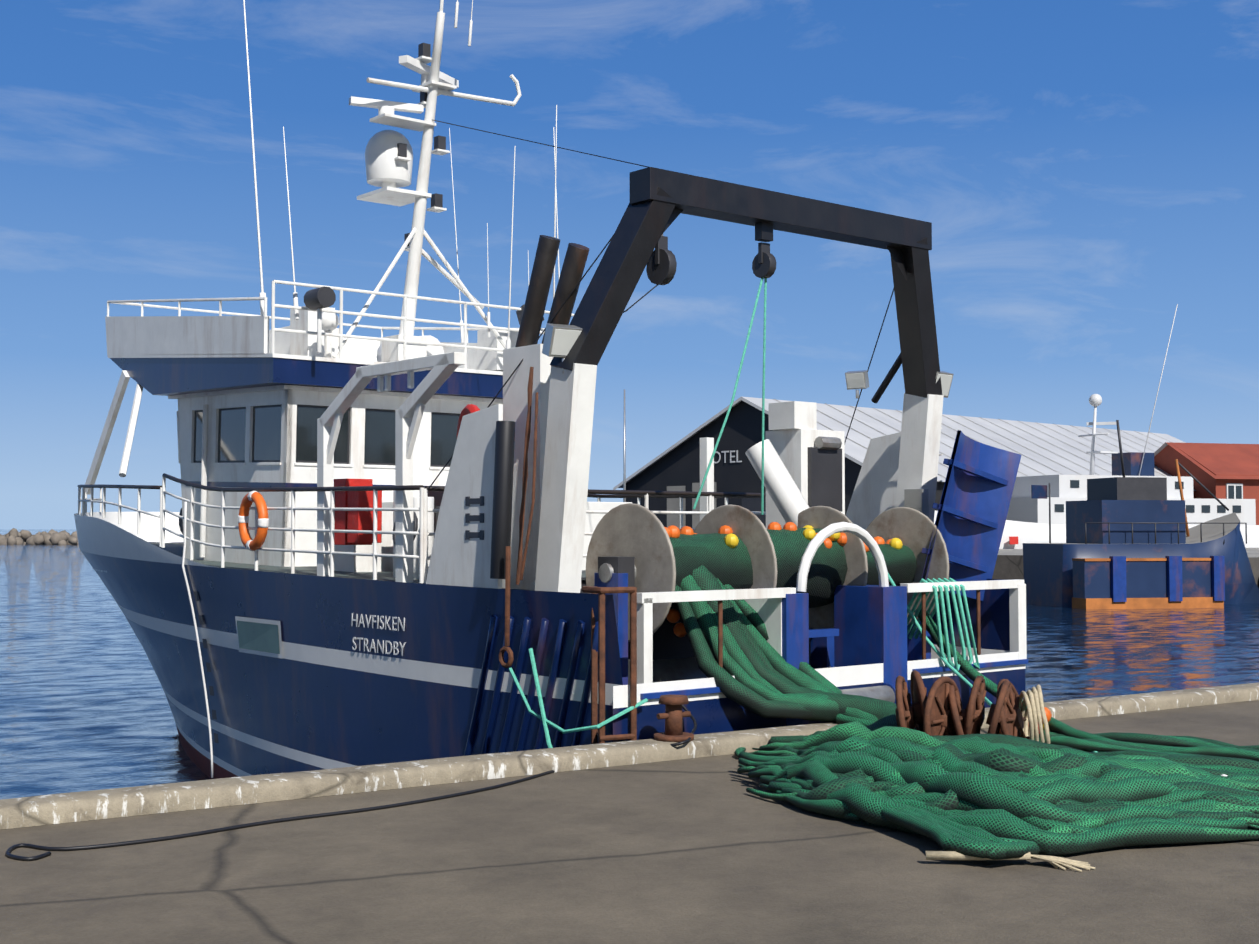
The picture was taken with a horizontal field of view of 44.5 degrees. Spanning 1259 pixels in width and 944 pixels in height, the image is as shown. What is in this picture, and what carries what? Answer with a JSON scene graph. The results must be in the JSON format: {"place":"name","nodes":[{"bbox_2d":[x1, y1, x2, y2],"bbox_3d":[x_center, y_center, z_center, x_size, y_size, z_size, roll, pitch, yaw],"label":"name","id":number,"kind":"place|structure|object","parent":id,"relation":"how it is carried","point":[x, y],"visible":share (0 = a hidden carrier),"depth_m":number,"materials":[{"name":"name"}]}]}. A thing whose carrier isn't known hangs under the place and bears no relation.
{"place":"outdoors","nodes":[
{"label":"outdoors","id":0,"kind":"place"},
{"bbox_2d":[0,700,1258,943],"bbox_3d":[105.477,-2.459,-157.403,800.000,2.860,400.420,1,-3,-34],"label":"quay ground","id":1,"kind":"structure","parent":0,"point":[702,850],"depth_m":8.40,"materials":[{"name":"concrete"}]},
{"bbox_2d":[5,705,696,860],"bbox_3d":[-1.437,2.064,11.061,0.723,0.509,6.132,-2,-3,42],"label":"mooring rope","id":2,"kind":"object","parent":1,"relation":"on","point":[8,854],"visible":0.81,"depth_m":9.81,"materials":[{"name":"fabric"}]},
{"bbox_2d":[0,683,1258,829],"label":"quay kerb","id":3,"kind":"structure","parent":1,"relation":"on","point":[40,810],"depth_m":11.44,"materials":[{"name":"concrete"}]},
{"bbox_2d":[654,695,693,741],"bbox_3d":[0.371,2.055,12.862,0.340,0.360,0.340,1,-3,-34],"label":"quay bollard","id":4,"kind":"object","parent":3,"relation":"on","point":[673,714],"visible":0.98,"depth_m":12.79,"materials":[{"name":"brown metal"}]},
{"bbox_2d":[675,565,1258,859],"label":"fishing net heap","id":5,"kind":"object","parent":1,"relation":"on","point":[867,761],"visible":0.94,"depth_m":10.32,"materials":[{"name":"green fabric"}]},
{"bbox_2d":[895,670,1103,871],"bbox_3d":[3.037,1.995,11.246,2.102,0.757,5.581,0,-2,9],"label":"trawl gear bundle","id":6,"kind":"object","parent":1,"relation":"on","point":[938,710],"visible":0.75,"depth_m":12.77,"materials":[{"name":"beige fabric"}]},
{"bbox_2d":[0,529,1258,799],"bbox_3d":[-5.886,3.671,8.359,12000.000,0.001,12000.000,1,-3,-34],"label":"sea water","id":7,"kind":"structure","parent":0,"point":[84,703],"depth_m":37.47,"materials":[{"name":"blue liquid"}]},
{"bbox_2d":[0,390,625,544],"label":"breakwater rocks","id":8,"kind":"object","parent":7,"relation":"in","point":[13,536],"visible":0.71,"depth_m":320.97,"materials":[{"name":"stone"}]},
{"bbox_2d":[74,512,1025,778],"bbox_3d":[-3.441,3.215,21.404,6.030,5.470,17.199,2,-3,-40],"label":"ship hull","id":9,"kind":"object","parent":7,"relation":"on","point":[322,694],"visible":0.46,"depth_m":16.54,"materials":[{"name":"blue metal"}]},
{"bbox_2d":[85,280,573,566],"bbox_3d":[-4.549,-0.603,22.895,5.933,4.012,6.163,2,-3,-40],"label":"wheelhouse","id":10,"kind":"object","parent":9,"relation":"on","point":[251,410],"visible":0.5,"depth_m":20.45,"materials":[{"name":"white paint"}]},
{"bbox_2d":[243,0,559,371],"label":"mast","id":11,"kind":"object","parent":10,"relation":"on","point":[389,159],"visible":0.79,"depth_m":20.83,"materials":[{"name":"white metal"}]},
{"bbox_2d":[351,613,404,630],"bbox_3d":[-2.597,1.546,15.835,0.004,0.140,1.057,2,-3,-40],"label":"boat name lettering","id":12,"kind":"object","parent":9,"relation":"attached to","point":[393,623],"visible":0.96,"depth_m":15.78,"materials":[{"name":"white paint"}]},
{"bbox_2d":[352,637,404,655],"bbox_3d":[-2.589,1.797,15.843,0.007,0.140,1.054,2,-3,-40],"label":"home port lettering","id":13,"kind":"object","parent":9,"relation":"attached to","point":[382,650],"visible":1,"depth_m":15.81,"materials":[{"name":"white paint"}]},
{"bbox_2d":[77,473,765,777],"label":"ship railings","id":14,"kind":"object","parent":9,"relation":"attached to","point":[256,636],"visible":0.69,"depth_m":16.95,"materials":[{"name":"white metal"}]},
{"bbox_2d":[179,352,713,582],"bbox_3d":[-3.135,0.238,21.170,5.850,2.364,12.012,2,-3,-40],"label":"trawler deck gear","id":15,"kind":"object","parent":9,"relation":"on","point":[410,410],"visible":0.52,"depth_m":16.83,"materials":[{"name":"white metal"}]},
{"bbox_2d":[426,120,1020,600],"bbox_3d":[-0.332,-1.050,17.994,6.349,7.665,7.167,2,-3,-40],"label":"stern gantry","id":16,"kind":"object","parent":9,"relation":"on","point":[518,476],"visible":0.9,"depth_m":14.95,"materials":[{"name":"metal"}]},
{"bbox_2d":[499,503,1027,747],"bbox_3d":[1.248,1.943,15.678,6.049,3.209,2.675,2,-3,-40],"label":"trawler stern gear","id":17,"kind":"object","parent":9,"relation":"on","point":[815,589],"visible":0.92,"depth_m":15.06,"materials":[{"name":"metal"}]},
{"bbox_2d":[934,304,1258,548],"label":"white ship","id":18,"kind":"object","parent":7,"relation":"on","point":[1027,519],"visible":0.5,"depth_m":104.04,"materials":[{"name":"metal"}]},
{"bbox_2d":[1023,420,1258,608],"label":"tugboat","id":19,"kind":"object","parent":7,"relation":"on","point":[1134,543],"visible":0.96,"depth_m":66.65,"materials":[{"name":"metal"}]},
{"bbox_2d":[0,0,1258,528],"label":"sky","id":20,"kind":"structure","parent":0,"point":[1082,172],"materials":[{"name":"blue"}]},
{"bbox_2d":[992,548,1258,587],"bbox_3d":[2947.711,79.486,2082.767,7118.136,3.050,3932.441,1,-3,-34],"label":"quay ground","id":21,"kind":"structure","parent":0,"point":[1009,564],"depth_m":75.78,"materials":[{"name":"concrete"}]},
{"bbox_2d":[613,397,1195,531],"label":"hotel building","id":22,"kind":"structure","parent":21,"relation":"on","point":[1048,449],"depth_m":117.50,"materials":[{"name":"white metal"}]},
{"bbox_2d":[714,450,741,462],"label":"gable sign","id":23,"kind":"object","parent":22,"relation":"attached to","point":[724,452],"visible":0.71,"depth_m":113.21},
{"bbox_2d":[1154,442,1258,524],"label":"red-roofed building","id":24,"kind":"structure","parent":21,"relation":"on","point":[1223,471],"depth_m":131.68,"materials":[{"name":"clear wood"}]}
]}

